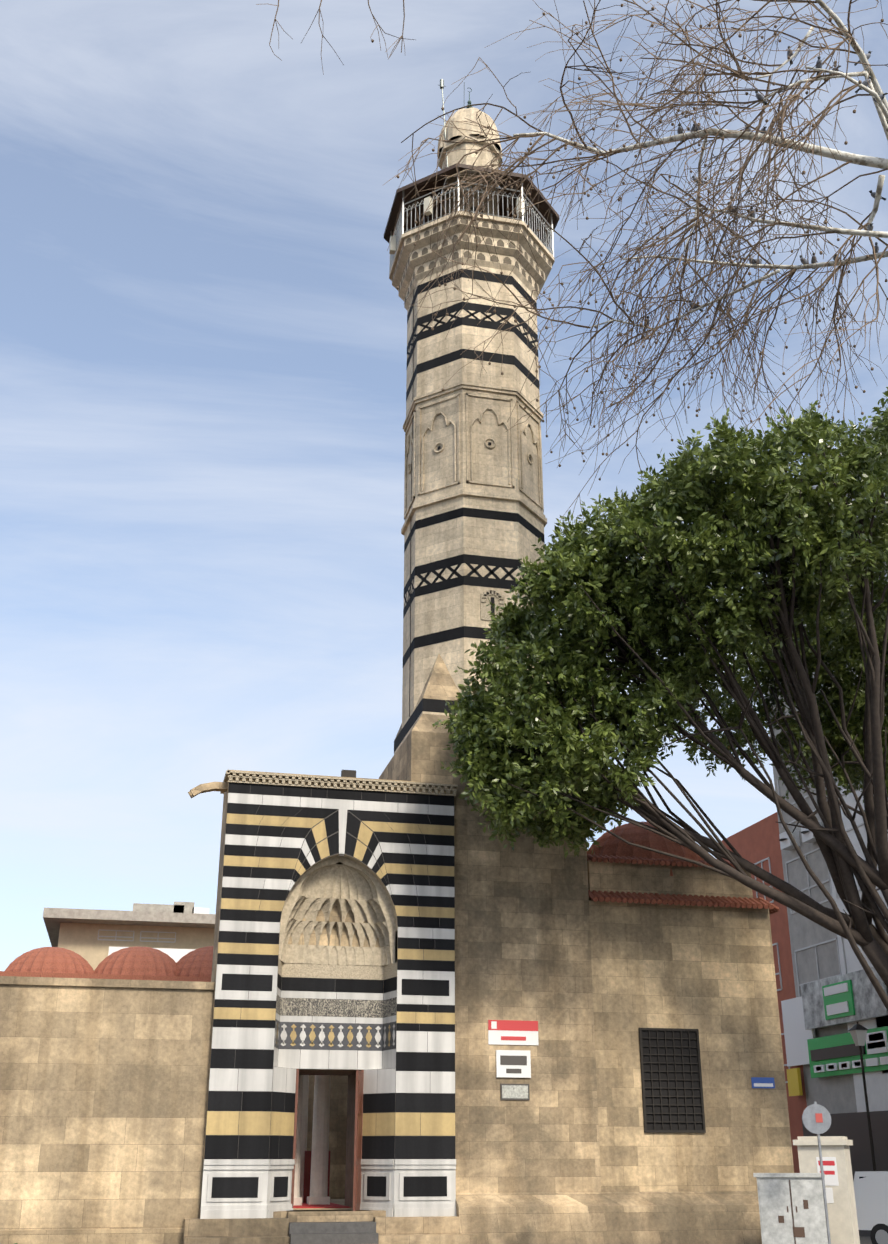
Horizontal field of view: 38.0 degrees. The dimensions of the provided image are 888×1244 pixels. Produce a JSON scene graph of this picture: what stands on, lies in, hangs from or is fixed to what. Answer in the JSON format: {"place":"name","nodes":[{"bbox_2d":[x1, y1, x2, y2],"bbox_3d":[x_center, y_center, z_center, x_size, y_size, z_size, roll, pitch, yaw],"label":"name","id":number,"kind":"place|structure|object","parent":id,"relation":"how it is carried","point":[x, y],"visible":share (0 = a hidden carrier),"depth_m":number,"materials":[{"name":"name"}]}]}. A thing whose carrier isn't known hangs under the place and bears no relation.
{"place":"outdoors","nodes":[
{"label":"outdoors","id":0,"kind":"place"},
{"bbox_2d":[200,1159,455,1218],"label":"marble base panels","id":1,"kind":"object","parent":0,"point":[245,1188],"depth_m":30.47,"materials":[{"name":"white stone"}]},
{"bbox_2d":[200,770,455,1210],"bbox_3d":[-2.861,9.343,32.897,6.100,10.570,1.980,5,-23,-12],"label":"portal","id":2,"kind":"object","parent":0,"point":[334,916],"visible":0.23,"depth_m":33.36,"materials":[{"name":"stone"}]},
{"bbox_2d":[188,782,227,797],"bbox_3d":[-6.108,4.380,33.538,1.063,0.449,0.302,9,-24,-20],"label":"water spout","id":3,"kind":"object","parent":2,"relation":"attached to","point":[208,787],"visible":0.92,"depth_m":33.45,"materials":[{"name":"beige stone"}]},
{"bbox_2d":[204,783,454,1158],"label":"portal stripes","id":4,"kind":"object","parent":2,"relation":"attached to","point":[280,841],"visible":0.98,"depth_m":32.28,"materials":[{"name":"multicoloured stone"}]},
{"bbox_2d":[280,864,390,965],"bbox_3d":[-2.787,7.559,33.295,3.124,2.472,0.668,5,-23,-12],"label":"muqarnas niche","id":5,"kind":"object","parent":2,"relation":"attached to","point":[344,889],"visible":0.81,"depth_m":33.32,"materials":[{"name":"beige stone"}]},
{"bbox_2d":[274,958,396,1050],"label":"portal niche bands","id":6,"kind":"object","parent":2,"relation":"attached to","point":[331,1036],"visible":1,"depth_m":32.47,"materials":[{"name":"beige stone"}]},
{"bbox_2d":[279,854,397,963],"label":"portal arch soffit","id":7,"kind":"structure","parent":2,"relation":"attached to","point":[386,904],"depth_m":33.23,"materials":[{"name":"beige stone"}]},
{"bbox_2d":[220,770,457,795],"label":"cornice","id":8,"kind":"structure","parent":2,"relation":"attached to","point":[339,779],"depth_m":33.89,"materials":[{"name":"beige stone"}]},
{"bbox_2d":[341,770,355,777],"bbox_3d":[-2.025,4.549,35.472,0.452,0.480,3.174,-8,-24,19],"label":"floodlight and loudspeaker","id":9,"kind":"object","parent":8,"relation":"on","point":[348,773],"visible":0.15,"depth_m":34.18,"materials":[{"name":"grey metal"}]},
{"bbox_2d":[183,1210,476,1243],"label":"portal steps","id":10,"kind":"structure","parent":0,"point":[331,1227],"depth_m":29.49,"materials":[{"name":"beige stone"}]},
{"bbox_2d":[0,0,887,970],"label":"sky","id":11,"kind":"structure","parent":0,"point":[203,320],"materials":[{"name":"blue"}]},
{"bbox_2d":[859,1236,871,1243],"bbox_3d":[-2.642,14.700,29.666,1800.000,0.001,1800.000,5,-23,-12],"label":"asphalt ground","id":12,"kind":"structure","parent":0,"point":[865,1239],"depth_m":36.64,"materials":[{"name":"grey asphalt"}]},
{"bbox_2d":[43,902,215,969],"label":"building","id":13,"kind":"structure","parent":12,"relation":"on","point":[176,932],"depth_m":74.98,"materials":[{"name":"beige paint"}]},
{"bbox_2d":[256,0,887,520],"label":"plane tree","id":14,"kind":"object","parent":12,"relation":"on","point":[778,120],"depth_m":35.84,"materials":[{"name":"brown plant"}]},
{"bbox_2d":[644,46,887,331],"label":"pigeons on branches","id":15,"kind":"object","parent":14,"relation":"on","point":[759,96],"visible":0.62,"depth_m":35.80,"materials":[{"name":"grey"}]},
{"bbox_2d":[432,387,887,1010],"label":"ficus tree","id":16,"kind":"object","parent":12,"relation":"on","point":[494,764],"depth_m":31.23,"materials":[{"name":"green plant"}]},
{"bbox_2d":[722,416,887,1180],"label":"street buildings","id":17,"kind":"structure","parent":12,"relation":"on","point":[806,950],"depth_m":46.47,"materials":[{"name":"red paint"}]},
{"bbox_2d":[779,754,821,849],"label":"air conditioner units","id":18,"kind":"object","parent":17,"relation":"attached to","point":[787,844],"visible":0.52,"depth_m":48.35,"materials":[{"name":"white"}]},
{"bbox_2d":[781,967,887,1095],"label":"shop signs","id":19,"kind":"object","parent":17,"relation":"attached to","point":[845,998],"visible":0.92,"depth_m":44.10,"materials":[{"name":"green plastic"}]},
{"bbox_2d":[853,1171,887,1243],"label":"white minivan","id":20,"kind":"object","parent":12,"relation":"on","point":[871,1193],"visible":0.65,"depth_m":32.64,"materials":[{"name":"white paint"}]},
{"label":"pavement slabs","id":21,"kind":"object","parent":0,"visible":0},
{"bbox_2d":[294,1075,330,1204],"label":"courtyard portico","id":22,"kind":"structure","parent":21,"relation":"on","point":[312,1178],"depth_m":34.41,"materials":[{"name":"stone"}]},
{"bbox_2d":[273,1069,385,1217],"bbox_3d":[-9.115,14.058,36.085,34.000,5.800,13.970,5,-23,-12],"label":"portal door","id":23,"kind":"structure","parent":21,"relation":"on","point":[346,1118],"depth_m":33.46,"materials":[{"name":"brown wood"}]},
{"bbox_2d":[0,860,793,1243],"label":"mosque walls","id":24,"kind":"structure","parent":21,"relation":"on","point":[102,1106],"depth_m":31.17,"materials":[{"name":"stone"}]},
{"bbox_2d":[0,946,212,981],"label":"roof domes","id":25,"kind":"structure","parent":24,"relation":"on","point":[139,963],"depth_m":55.14,"materials":[{"name":"ceramic"}]},
{"bbox_2d":[488,1020,774,1099],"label":"wall signs","id":26,"kind":"object","parent":24,"relation":"attached to","point":[513,1063],"depth_m":32.58,"materials":[{"name":"white metal"}]},
{"bbox_2d":[639,1028,705,1132],"bbox_3d":[5.847,11.851,33.335,1.649,2.538,0.310,5,-23,-12],"label":"window grille","id":27,"kind":"object","parent":24,"relation":"on","point":[672,1085],"visible":0.98,"depth_m":33.22,"materials":[{"name":"black metal"}]},
{"bbox_2d":[587,821,779,913],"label":"wing roof tiles","id":28,"kind":"object","parent":24,"relation":"on","point":[612,849],"visible":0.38,"depth_m":35.73,"materials":[{"name":"red tile"}]},
{"bbox_2d":[379,134,600,1192],"bbox_3d":[0.938,-0.427,39.791,5.360,35.400,5.360,5,-23,-12],"label":"minaret","id":29,"kind":"object","parent":21,"relation":"on","point":[475,518],"visible":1,"depth_m":37.40,"materials":[{"name":"stone"}]},
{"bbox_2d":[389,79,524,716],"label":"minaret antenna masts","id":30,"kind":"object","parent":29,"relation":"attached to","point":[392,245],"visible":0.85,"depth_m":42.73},
{"bbox_2d":[437,88,501,163],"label":"dome","id":31,"kind":"structure","parent":29,"relation":"attached to","point":[470,112],"depth_m":45.99,"materials":[{"name":"beige stone"}]},
{"bbox_2d":[392,218,550,302],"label":"muqarnas corbel","id":32,"kind":"object","parent":29,"relation":"attached to","point":[489,241],"visible":0.52,"depth_m":42.47,"materials":[{"name":"beige stone"}]},
{"bbox_2d":[384,163,559,273],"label":"minaret balcony canopy","id":33,"kind":"object","parent":29,"relation":"attached to","point":[537,214],"visible":0.27,"depth_m":44.67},
{"bbox_2d":[753,1136,859,1243],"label":"utility cabinets","id":34,"kind":"object","parent":21,"relation":"on","point":[791,1208],"visible":0.96,"depth_m":28.30,"materials":[{"name":"metal"}]},
{"bbox_2d":[802,1102,830,1243],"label":"traffic sign pole","id":35,"kind":"object","parent":21,"relation":"on","point":[816,1118],"visible":1,"depth_m":27.41,"materials":[{"name":"grey metal"}]},
{"bbox_2d":[848,1021,875,1170],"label":"street lantern","id":36,"kind":"object","parent":21,"relation":"on","point":[858,1032],"visible":0.77,"depth_m":40.74,"materials":[{"name":"grey metal"}]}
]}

